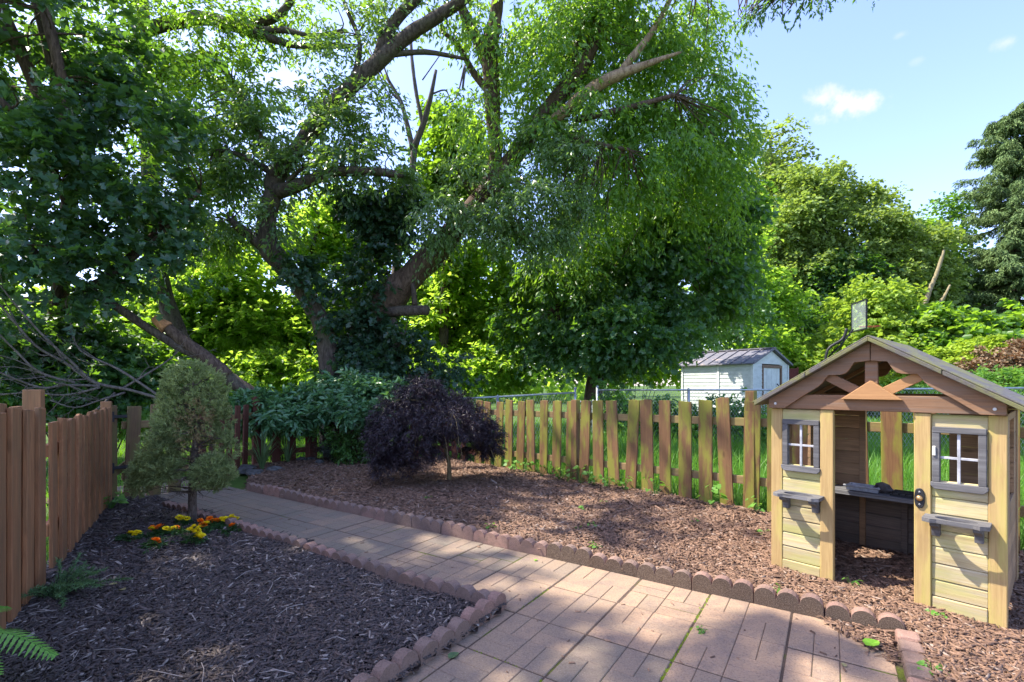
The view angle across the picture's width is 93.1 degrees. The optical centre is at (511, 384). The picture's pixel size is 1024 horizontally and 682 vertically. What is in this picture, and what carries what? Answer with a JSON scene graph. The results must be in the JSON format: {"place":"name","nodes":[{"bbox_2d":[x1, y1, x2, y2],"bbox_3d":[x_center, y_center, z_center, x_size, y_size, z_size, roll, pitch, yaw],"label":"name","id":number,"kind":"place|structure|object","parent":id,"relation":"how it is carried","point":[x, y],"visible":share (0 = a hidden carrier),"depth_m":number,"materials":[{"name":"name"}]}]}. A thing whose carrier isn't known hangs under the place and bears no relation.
{"place":"outdoors","nodes":[
{"label":"outdoors","id":0,"kind":"place"},
{"bbox_2d":[46,478,905,681],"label":"path","id":1,"kind":"structure","parent":0,"point":[769,644],"depth_m":2.63,"materials":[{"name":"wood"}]},
{"bbox_2d":[112,403,191,498],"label":"gate","id":2,"kind":"structure","parent":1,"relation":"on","point":[133,424],"depth_m":5.50,"materials":[{"name":"brown wood"}]},
{"bbox_2d":[260,506,869,671],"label":"bark litter","id":3,"kind":"object","parent":1,"relation":"on","point":[638,629],"visible":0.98,"depth_m":2.46,"materials":[{"name":"wood"}]},
{"bbox_2d":[473,589,708,681],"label":"moss","id":4,"kind":"object","parent":1,"relation":"on","point":[670,664],"visible":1,"depth_m":2.35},
{"bbox_2d":[821,616,901,664],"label":"spilled mulch","id":5,"kind":"object","parent":1,"relation":"on","point":[885,639],"visible":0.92,"depth_m":2.49,"materials":[{"name":"wood"}]},
{"bbox_2d":[0,0,1023,385],"label":"sky","id":6,"kind":"structure","parent":0,"point":[898,91],"materials":[{"name":"blue"}]},
{"bbox_2d":[46,415,1023,564],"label":"grass","id":7,"kind":"structure","parent":0,"point":[739,500],"depth_m":8.14,"materials":[{"name":"plant"}]},
{"bbox_2d":[46,386,1023,677],"bbox_3d":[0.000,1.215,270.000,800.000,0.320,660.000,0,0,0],"label":"ground","id":8,"kind":"structure","parent":0,"point":[238,482],"depth_m":16.21,"materials":[{"name":"plant"}]},
{"bbox_2d":[0,389,45,630],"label":"board fence","id":9,"kind":"object","parent":8,"relation":"on","point":[22,497],"visible":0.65,"depth_m":2.78,"materials":[{"name":"brown wood"}]},
{"bbox_2d":[46,401,111,568],"bbox_3d":[-3.835,0.765,4.364,0.096,1.170,2.398,0,0,-32],"label":"board fence","id":10,"kind":"object","parent":8,"relation":"on","point":[79,451],"visible":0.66,"depth_m":3.90,"materials":[{"name":"brown wood"}]},
{"bbox_2d":[0,288,194,451],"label":"dark shrub","id":11,"kind":"object","parent":8,"relation":"on","point":[124,348],"visible":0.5,"depth_m":7.98,"materials":[{"name":"green plant"}]},
{"bbox_2d":[0,274,216,469],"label":"brush pile","id":12,"kind":"object","parent":8,"relation":"on","point":[76,368],"visible":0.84,"depth_m":7.08,"materials":[{"name":"brown plant"}]},
{"bbox_2d":[0,0,228,418],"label":"maple tree","id":13,"kind":"object","parent":8,"relation":"on","point":[71,108],"visible":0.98,"depth_m":7.37,"materials":[{"name":"green plant"}]},
{"bbox_2d":[1,169,253,394],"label":"fallen tree","id":14,"kind":"object","parent":8,"relation":"on","point":[173,337],"visible":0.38,"depth_m":8.17,"materials":[{"name":"wood"}]},
{"bbox_2d":[34,276,226,432],"bbox_3d":[-9.876,-0.866,12.744,4.855,4.433,3.224,0,0,0],"label":"young tree","id":15,"kind":"object","parent":8,"relation":"on","point":[130,305],"visible":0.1,"depth_m":12.36,"materials":[{"name":"green plant"}]},
{"bbox_2d":[88,333,243,452],"bbox_3d":[-6.396,0.164,8.850,2.527,2.385,1.816,0,0,-36],"label":"dark shrub","id":16,"kind":"object","parent":8,"relation":"on","point":[145,413],"visible":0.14,"depth_m":8.64,"materials":[{"name":"green plant"}]},
{"bbox_2d":[10,0,366,440],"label":"willow tree","id":17,"kind":"object","parent":8,"relation":"on","point":[257,28],"visible":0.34,"depth_m":10.06,"materials":[{"name":"green plant"}]},
{"bbox_2d":[193,404,253,486],"bbox_3d":[-4.038,0.775,6.928,0.090,1.150,1.650,0,0,-4],"label":"picket fence","id":18,"kind":"object","parent":8,"relation":"on","point":[244,416],"visible":0.25,"depth_m":7.19,"materials":[{"name":"red wood"}]},
{"bbox_2d":[136,217,314,372],"bbox_3d":[-7.928,-1.680,13.280,5.127,6.061,2.918,0,0,0],"label":"young tree","id":19,"kind":"object","parent":8,"relation":"on","point":[224,314],"visible":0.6,"depth_m":12.67,"materials":[{"name":"green plant"}]},
{"bbox_2d":[231,520,257,532],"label":"edging block","id":20,"kind":"structure","parent":8,"relation":"on","point":[247,527],"depth_m":4.19,"materials":[{"name":"concrete"}]},
{"bbox_2d":[0,494,507,681],"bbox_3d":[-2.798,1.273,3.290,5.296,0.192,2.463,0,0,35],"label":"wood chips","id":21,"kind":"object","parent":8,"relation":"on","point":[156,597],"visible":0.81,"depth_m":2.69,"materials":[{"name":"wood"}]},
{"bbox_2d":[0,606,58,674],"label":"fern","id":22,"kind":"object","parent":21,"relation":"on","point":[51,652],"visible":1,"depth_m":2.05,"materials":[{"name":"plant"}]},
{"bbox_2d":[21,552,130,609],"bbox_3d":[-2.603,1.194,2.915,0.531,0.258,0.537,0,0,0],"label":"trailing shrub","id":23,"kind":"object","parent":21,"relation":"on","point":[62,587],"visible":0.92,"depth_m":2.94,"materials":[{"name":"green plant"}]},
{"bbox_2d":[103,491,127,507],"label":"weed plant","id":24,"kind":"object","parent":21,"relation":"on","point":[120,498],"visible":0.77,"depth_m":5.01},
{"bbox_2d":[113,530,152,541],"bbox_3d":[-3.113,1.235,3.977,0.271,0.090,0.220,0,0,0],"label":"marigold","id":25,"kind":"object","parent":21,"relation":"on","point":[134,533],"visible":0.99,"depth_m":3.96,"materials":[{"name":"green plant"}]},
{"bbox_2d":[138,536,177,552],"bbox_3d":[-2.804,1.234,3.799,0.214,0.094,0.301,0,0,22],"label":"marigold","id":26,"kind":"object","parent":21,"relation":"on","point":[158,542],"visible":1,"depth_m":3.79,"materials":[{"name":"green plant"}]},
{"bbox_2d":[148,523,174,536],"bbox_3d":[-2.962,1.230,4.074,0.265,0.102,0.270,0,0,0],"label":"marigold","id":27,"kind":"object","parent":21,"relation":"on","point":[154,529],"visible":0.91,"depth_m":4.09,"materials":[{"name":"green plant"}]},
{"bbox_2d":[122,358,243,519],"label":"dwarf spruce","id":28,"kind":"object","parent":21,"relation":"on","point":[161,462],"visible":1,"depth_m":4.42,"materials":[{"name":"green plant"}]},
{"bbox_2d":[180,524,209,545],"bbox_3d":[-2.556,1.199,3.911,0.241,0.163,0.259,0,0,0],"label":"marigold","id":29,"kind":"object","parent":21,"relation":"on","point":[199,534],"visible":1,"depth_m":3.89,"materials":[{"name":"yellow plant"}]},
{"bbox_2d":[21,528,432,681],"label":"twig litter","id":30,"kind":"object","parent":21,"relation":"on","point":[195,651],"visible":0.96,"depth_m":2.67,"materials":[{"name":"wood"}]},
{"bbox_2d":[252,526,280,538],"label":"edging block","id":31,"kind":"structure","parent":8,"relation":"on","point":[261,531],"depth_m":4.01,"materials":[{"name":"concrete"}]},
{"bbox_2d":[220,380,317,460],"bbox_3d":[-4.022,0.640,7.950,1.890,1.433,1.257,0,0,25],"label":"peony bush","id":32,"kind":"object","parent":8,"relation":"on","point":[277,417],"visible":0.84,"depth_m":7.68,"materials":[{"name":"green plant"}]},
{"bbox_2d":[263,484,283,497],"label":"edging block","id":33,"kind":"structure","parent":8,"relation":"on","point":[270,489],"depth_m":5.70,"materials":[{"name":"concrete"}]},
{"bbox_2d":[275,533,306,548],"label":"edging block","id":34,"kind":"structure","parent":8,"relation":"on","point":[293,540],"depth_m":3.81,"materials":[{"name":"concrete"}]},
{"bbox_2d":[280,488,301,500],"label":"edging block","id":35,"kind":"structure","parent":8,"relation":"on","point":[288,494],"depth_m":5.51,"materials":[{"name":"concrete"}]},
{"bbox_2d":[232,186,366,385],"bbox_3d":[-5.958,-2.188,13.962,3.880,7.077,3.483,0,0,0],"label":"young tree","id":36,"kind":"object","parent":8,"relation":"on","point":[302,324],"visible":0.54,"depth_m":13.51,"materials":[{"name":"green plant"}]},
{"bbox_2d":[297,493,319,505],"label":"edging block","id":37,"kind":"structure","parent":8,"relation":"on","point":[310,499],"depth_m":5.31,"materials":[{"name":"concrete"}]},
{"bbox_2d":[303,541,336,557],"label":"edging block","id":38,"kind":"structure","parent":8,"relation":"on","point":[321,549],"depth_m":3.62,"materials":[{"name":"concrete"}]},
{"bbox_2d":[178,0,470,442],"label":"crooked tree","id":39,"kind":"object","parent":8,"relation":"on","point":[264,234],"visible":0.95,"depth_m":9.44,"materials":[{"name":"green plant"}]},
{"bbox_2d":[309,434,347,463],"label":"lavender bush","id":40,"kind":"object","parent":8,"relation":"on","point":[322,449],"visible":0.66,"depth_m":8.04,"materials":[{"name":"green plant"}]},
{"bbox_2d":[317,497,340,510],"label":"edging block","id":41,"kind":"structure","parent":8,"relation":"on","point":[325,502],"depth_m":5.11,"materials":[{"name":"concrete"}]},
{"bbox_2d":[331,550,367,568],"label":"edging block","id":42,"kind":"structure","parent":8,"relation":"on","point":[353,559],"depth_m":3.42,"materials":[{"name":"concrete"}]},
{"bbox_2d":[338,501,363,515],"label":"edging block","id":43,"kind":"structure","parent":8,"relation":"on","point":[348,507],"depth_m":4.93,"materials":[{"name":"concrete"}]},
{"bbox_2d":[281,366,445,458],"bbox_3d":[-2.625,0.504,8.392,2.815,1.705,1.827,0,0,0],"label":"peony bush","id":44,"kind":"object","parent":8,"relation":"on","point":[347,402],"visible":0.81,"depth_m":8.00,"materials":[{"name":"green plant"}]},
{"bbox_2d":[252,396,474,464],"bbox_3d":[-2.390,0.765,8.170,3.595,1.170,0.700,0,0,-4],"label":"picket fence","id":45,"kind":"object","parent":8,"relation":"on","point":[276,453],"visible":0.09,"depth_m":8.15,"materials":[{"name":"red wood"}]},
{"bbox_2d":[206,339,537,404],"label":"bright undergrowth","id":46,"kind":"object","parent":8,"relation":"on","point":[267,366],"visible":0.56,"depth_m":12.12,"materials":[{"name":"green plant"}]},
{"bbox_2d":[292,179,454,353],"bbox_3d":[-4.091,-2.679,14.440,5.213,8.060,2.970,0,0,0],"label":"young tree","id":47,"kind":"object","parent":8,"relation":"on","point":[336,240],"visible":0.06,"depth_m":14.11,"materials":[{"name":"green plant"}]},
{"bbox_2d":[361,506,387,520],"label":"edging block","id":48,"kind":"structure","parent":8,"relation":"on","point":[376,513],"depth_m":4.73,"materials":[{"name":"concrete"}]},
{"bbox_2d":[364,559,404,582],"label":"edging block","id":49,"kind":"structure","parent":8,"relation":"on","point":[388,570],"depth_m":3.24,"materials":[{"name":"concrete"}]},
{"bbox_2d":[351,647,418,681],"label":"edging block","id":50,"kind":"structure","parent":8,"relation":"on","point":[384,670],"depth_m":2.11,"materials":[{"name":"concrete"}]},
{"bbox_2d":[385,510,414,526],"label":"edging block","id":51,"kind":"structure","parent":8,"relation":"on","point":[402,518],"depth_m":4.53,"materials":[{"name":"concrete"}]},
{"bbox_2d":[369,33,465,318],"bbox_3d":[-2.218,-3.568,11.501,2.387,9.849,0.312,0,0,10],"label":"dead tree","id":52,"kind":"object","parent":8,"relation":"on","point":[423,118],"visible":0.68,"depth_m":11.47,"materials":[{"name":"wood"}]},
{"bbox_2d":[399,570,443,593],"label":"edging block","id":53,"kind":"structure","parent":8,"relation":"on","point":[412,578],"depth_m":3.04,"materials":[{"name":"concrete"}]},
{"bbox_2d":[412,515,443,533],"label":"edging block","id":54,"kind":"structure","parent":8,"relation":"on","point":[430,524],"depth_m":4.34,"materials":[{"name":"concrete"}]},
{"bbox_2d":[413,616,469,666],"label":"edging block","id":55,"kind":"structure","parent":8,"relation":"on","point":[441,636],"depth_m":2.36,"materials":[{"name":"concrete"}]},
{"bbox_2d":[397,89,520,357],"bbox_3d":[-1.420,-3.169,12.945,3.346,9.075,2.426,0,0,0],"label":"young tree","id":56,"kind":"object","parent":8,"relation":"on","point":[432,144],"visible":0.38,"depth_m":12.61,"materials":[{"name":"green plant"}]},
{"bbox_2d":[441,521,476,540],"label":"edging block","id":57,"kind":"structure","parent":8,"relation":"on","point":[458,530],"depth_m":4.15,"materials":[{"name":"concrete"}]},
{"bbox_2d":[441,580,489,603],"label":"edging block","id":58,"kind":"structure","parent":8,"relation":"on","point":[454,588],"depth_m":2.86,"materials":[{"name":"concrete"}]},
{"bbox_2d":[406,232,548,426],"bbox_3d":[-0.785,-1.649,14.074,5.038,6.002,3.279,0,0,0],"label":"young tree","id":59,"kind":"object","parent":8,"relation":"on","point":[470,286],"visible":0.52,"depth_m":13.38,"materials":[{"name":"green plant"}]},
{"bbox_2d":[460,591,505,633],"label":"edging block","id":60,"kind":"structure","parent":8,"relation":"on","point":[480,609],"depth_m":2.67,"materials":[{"name":"concrete"}]},
{"bbox_2d":[406,387,576,444],"bbox_3d":[-0.368,0.718,10.377,3.874,1.364,0.070,0,0,-19],"label":"chain link fence","id":61,"kind":"object","parent":8,"relation":"on","point":[497,397],"visible":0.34,"depth_m":10.64,"materials":[{"name":"metal"}]},
{"bbox_2d":[473,529,510,548],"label":"edging block","id":62,"kind":"structure","parent":8,"relation":"on","point":[492,538],"depth_m":3.96,"materials":[{"name":"concrete"}]},
{"bbox_2d":[0,260,1023,402],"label":"woodland","id":63,"kind":"object","parent":8,"relation":"on","point":[550,387],"depth_m":30.70,"materials":[{"name":"plant"}]},
{"bbox_2d":[508,535,548,557],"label":"edging block","id":64,"kind":"structure","parent":8,"relation":"on","point":[518,543],"depth_m":3.76,"materials":[{"name":"concrete"}]},
{"bbox_2d":[547,542,592,566],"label":"edging block","id":65,"kind":"structure","parent":8,"relation":"on","point":[573,554],"depth_m":3.56,"materials":[{"name":"concrete"}]},
{"bbox_2d":[346,0,875,445],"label":"leaning tree","id":66,"kind":"object","parent":8,"relation":"on","point":[570,42],"visible":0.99,"depth_m":9.64,"materials":[{"name":"green plant"}]},
{"bbox_2d":[270,163,488,392],"bbox_3d":[-2.682,-1.681,9.901,4.133,5.969,2.263,0,0,10],"label":"climbing vine","id":67,"kind":"object","parent":66,"relation":"attached to","point":[375,225],"visible":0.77,"depth_m":9.82,"materials":[{"name":"green plant"}]},
{"bbox_2d":[590,552,639,577],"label":"edging block","id":68,"kind":"structure","parent":8,"relation":"on","point":[614,564],"depth_m":3.37,"materials":[{"name":"concrete"}]},
{"bbox_2d":[476,142,785,426],"bbox_3d":[5.051,-2.511,14.417,12.128,7.765,5.861,0,0,-40],"label":"maple tree","id":69,"kind":"object","parent":8,"relation":"on","point":[669,314],"visible":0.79,"depth_m":11.92,"materials":[{"name":"green plant"}]},
{"bbox_2d":[581,361,681,398],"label":"bright undergrowth","id":70,"kind":"object","parent":8,"relation":"on","point":[674,379],"visible":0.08,"depth_m":16.93,"materials":[{"name":"green plant"}]},
{"bbox_2d":[244,455,1023,681],"bbox_3d":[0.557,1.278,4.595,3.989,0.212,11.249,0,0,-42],"label":"bark mulch","id":71,"kind":"object","parent":8,"relation":"on","point":[716,539],"visible":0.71,"depth_m":4.19,"materials":[{"name":"wood"}]},
{"bbox_2d":[233,424,283,468],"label":"iris plant","id":72,"kind":"object","parent":71,"relation":"on","point":[262,458],"visible":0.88,"depth_m":7.21,"materials":[{"name":"plant"}]},
{"bbox_2d":[274,438,308,461],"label":"iris plant","id":73,"kind":"object","parent":71,"relation":"on","point":[288,455],"visible":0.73,"depth_m":7.90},
{"bbox_2d":[308,424,376,465],"bbox_3d":[-2.697,0.982,7.959,1.262,0.747,0.724,0,0,0],"label":"fern clump","id":74,"kind":"object","parent":71,"relation":"on","point":[343,448],"visible":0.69,"depth_m":7.89,"materials":[{"name":"green plant"}]},
{"bbox_2d":[358,368,509,485],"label":"weeping maple","id":75,"kind":"object","parent":71,"relation":"on","point":[426,432],"visible":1,"depth_m":6.10,"materials":[{"name":"purple plant"}]},
{"bbox_2d":[637,562,692,589],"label":"edging block","id":76,"kind":"structure","parent":8,"relation":"on","point":[666,575],"depth_m":3.18,"materials":[{"name":"concrete"}]},
{"bbox_2d":[588,379,766,446],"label":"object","id":77,"kind":"object","parent":8,"relation":"on","point":[624,404],"visible":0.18,"depth_m":10.82,"materials":[{"name":"green plant"}]},
{"bbox_2d":[596,385,772,443],"bbox_3d":[3.773,0.700,10.551,3.901,1.400,0.071,0,0,20],"label":"chain link fence","id":78,"kind":"object","parent":8,"relation":"on","point":[688,390],"visible":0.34,"depth_m":10.55,"materials":[{"name":"metal"}]},
{"bbox_2d":[692,571,753,602],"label":"edging block","id":79,"kind":"structure","parent":8,"relation":"on","point":[723,586],"depth_m":2.98,"materials":[{"name":"concrete"}]},
{"bbox_2d":[679,347,792,413],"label":"shed","id":80,"kind":"structure","parent":8,"relation":"on","point":[760,368],"depth_m":14.80,"materials":[{"name":"wood"}]},
{"bbox_2d":[764,368,778,413],"bbox_3d":[7.867,0.445,14.656,1.040,1.910,0.123,0,0,-37],"label":"door","id":81,"kind":"structure","parent":80,"relation":"in","point":[771,375],"depth_m":14.68,"materials":[{"name":"wood"}]},
{"bbox_2d":[474,391,1023,552],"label":"picket fence","id":82,"kind":"object","parent":8,"relation":"on","point":[891,427],"visible":0.39,"depth_m":5.61,"materials":[{"name":"brown wood"}]},
{"bbox_2d":[722,194,821,367],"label":"young tree","id":83,"kind":"object","parent":8,"relation":"on","point":[787,299],"visible":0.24,"depth_m":19.11,"materials":[{"name":"green plant"}]},
{"bbox_2d":[715,113,836,288],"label":"tall tree","id":84,"kind":"object","parent":8,"relation":"on","point":[775,163],"visible":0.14,"depth_m":26.07,"materials":[{"name":"green plant"}]},
{"bbox_2d":[754,584,823,618],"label":"edging block","id":85,"kind":"structure","parent":8,"relation":"on","point":[806,604],"depth_m":2.79,"materials":[{"name":"concrete"}]},
{"bbox_2d":[758,154,922,291],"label":"spreading tree","id":86,"kind":"object","parent":8,"relation":"on","point":[819,195],"visible":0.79,"depth_m":23.28,"materials":[{"name":"green plant"}]},
{"bbox_2d":[775,243,907,357],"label":"dark tree","id":87,"kind":"object","parent":8,"relation":"on","point":[828,289],"visible":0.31,"depth_m":22.40,"materials":[{"name":"green plant"}]},
{"bbox_2d":[824,298,880,359],"bbox_3d":[12.033,-0.869,17.137,1.003,4.139,1.545,0,0,-43],"label":"basketball hoop","id":88,"kind":"object","parent":8,"relation":"on","point":[843,338],"visible":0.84,"depth_m":17.19,"materials":[{"name":"grey plastic"}]},
{"bbox_2d":[825,601,904,635],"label":"edging block","id":89,"kind":"structure","parent":8,"relation":"on","point":[837,610],"depth_m":2.60,"materials":[{"name":"concrete"}]},
{"bbox_2d":[781,272,961,415],"bbox_3d":[13.685,-1.589,18.697,7.146,5.694,4.885,0,0,-30],"label":"bright shrub","id":90,"kind":"object","parent":8,"relation":"on","point":[888,313],"visible":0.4,"depth_m":18.60,"materials":[{"name":"green plant"}]},
{"bbox_2d":[753,335,1023,627],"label":"playhouse","id":91,"kind":"object","parent":8,"relation":"on","point":[956,534],"visible":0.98,"depth_m":2.96,"materials":[{"name":"brown wood"}]},
{"bbox_2d":[781,419,819,473],"bbox_3d":[1.952,0.410,3.275,0.048,0.352,0.236,0,0,-42],"label":"window frame","id":92,"kind":"structure","parent":91,"relation":"in","point":[785,465],"depth_m":3.27,"materials":[{"name":"wood"}]},
{"bbox_2d":[930,426,988,494],"bbox_3d":[2.474,0.412,2.685,0.048,0.352,0.236,0,0,-42],"label":"window frame","id":93,"kind":"structure","parent":91,"relation":"in","point":[982,488],"depth_m":2.68,"materials":[{"name":"wood"}]},
{"bbox_2d":[895,629,921,644],"bbox_3d":[1.995,1.302,2.443,0.098,0.102,0.108,0,-2,31],"label":"edging brick","id":94,"kind":"object","parent":8,"relation":"on","point":[907,635],"visible":0.48,"depth_m":2.43,"materials":[{"name":"concrete"}]},
{"bbox_2d":[897,639,924,654],"bbox_3d":[1.929,1.305,2.341,0.098,0.102,0.108,1,0,32],"label":"edging brick","id":95,"kind":"object","parent":8,"relation":"on","point":[909,646],"visible":0.43,"depth_m":2.33,"materials":[{"name":"concrete"}]},
{"bbox_2d":[901,651,930,668],"bbox_3d":[1.862,1.306,2.239,0.098,0.102,0.108,2,1,33],"label":"edging brick","id":96,"kind":"object","parent":8,"relation":"on","point":[910,657],"visible":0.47,"depth_m":2.23,"materials":[{"name":"brick"}]},
{"bbox_2d":[856,219,981,391],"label":"young tree","id":97,"kind":"object","parent":8,"relation":"on","point":[922,266],"visible":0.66,"depth_m":22.47,"materials":[{"name":"green plant"}]},
{"bbox_2d":[904,662,933,681],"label":"edging brick","id":98,"kind":"object","parent":8,"relation":"on","point":[911,670],"visible":0.76,"depth_m":2.13,"materials":[{"name":"brick"}]},
{"bbox_2d":[877,200,991,309],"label":"dark tree","id":99,"kind":"object","parent":8,"relation":"on","point":[956,254],"visible":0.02,"depth_m":24.56,"materials":[{"name":"green plant"}]},
{"bbox_2d":[923,250,950,303],"bbox_3d":[18.633,-2.397,21.378,1.102,7.195,0.432,0,0,3],"label":"broken trunk","id":100,"kind":"object","parent":8,"relation":"on","point":[933,281],"visible":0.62,"depth_m":21.43,"materials":[{"name":"brown plant"}]},
{"bbox_2d":[867,387,1023,454],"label":"chain link fence","id":101,"kind":"object","parent":8,"relation":"on","point":[930,389],"visible":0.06,"depth_m":9.07,"materials":[{"name":"metal"}]},
{"bbox_2d":[879,333,1016,392],"bbox_3d":[11.492,-0.007,12.202,4.698,2.623,2.078,0,0,0],"label":"lime shrub","id":102,"kind":"object","parent":8,"relation":"on","point":[952,352],"visible":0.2,"depth_m":11.97,"materials":[{"name":"green plant"}]},
{"bbox_2d":[880,363,1023,426],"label":"meadow shrub","id":103,"kind":"object","parent":8,"relation":"on","point":[1010,375],"visible":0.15,"depth_m":10.27,"materials":[{"name":"green plant"}]},
{"bbox_2d":[898,295,1023,350],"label":"shrub","id":104,"kind":"object","parent":8,"relation":"on","point":[975,322],"visible":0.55,"depth_m":17.42,"materials":[{"name":"green plant"}]},
{"bbox_2d":[921,187,1002,309],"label":"dark tree","id":105,"kind":"object","parent":8,"relation":"on","point":[951,212],"visible":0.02,"depth_m":26.85,"materials":[{"name":"green plant"}]},
{"bbox_2d":[950,337,1023,386],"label":"red shrub","id":106,"kind":"object","parent":8,"relation":"on","point":[1014,350],"visible":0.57,"depth_m":11.12,"materials":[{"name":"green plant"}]},
{"bbox_2d":[951,101,1023,391],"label":"spruce tree","id":107,"kind":"object","parent":8,"relation":"on","point":[1003,156],"visible":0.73,"depth_m":23.65,"materials":[{"name":"green plant"}]},
{"bbox_2d":[536,426,1023,547],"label":"tall grass","id":108,"kind":"structure","parent":0,"point":[763,462],"depth_m":7.47,"materials":[{"name":"plant"}]},
{"bbox_2d":[843,482,879,493],"bbox_3d":[2.664,0.778,3.677,0.135,0.042,0.230,0,0,-42],"label":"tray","id":109,"kind":"object","parent":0,"point":[860,487],"visible":0.88,"depth_m":3.66,"materials":[{"name":"plastic"}]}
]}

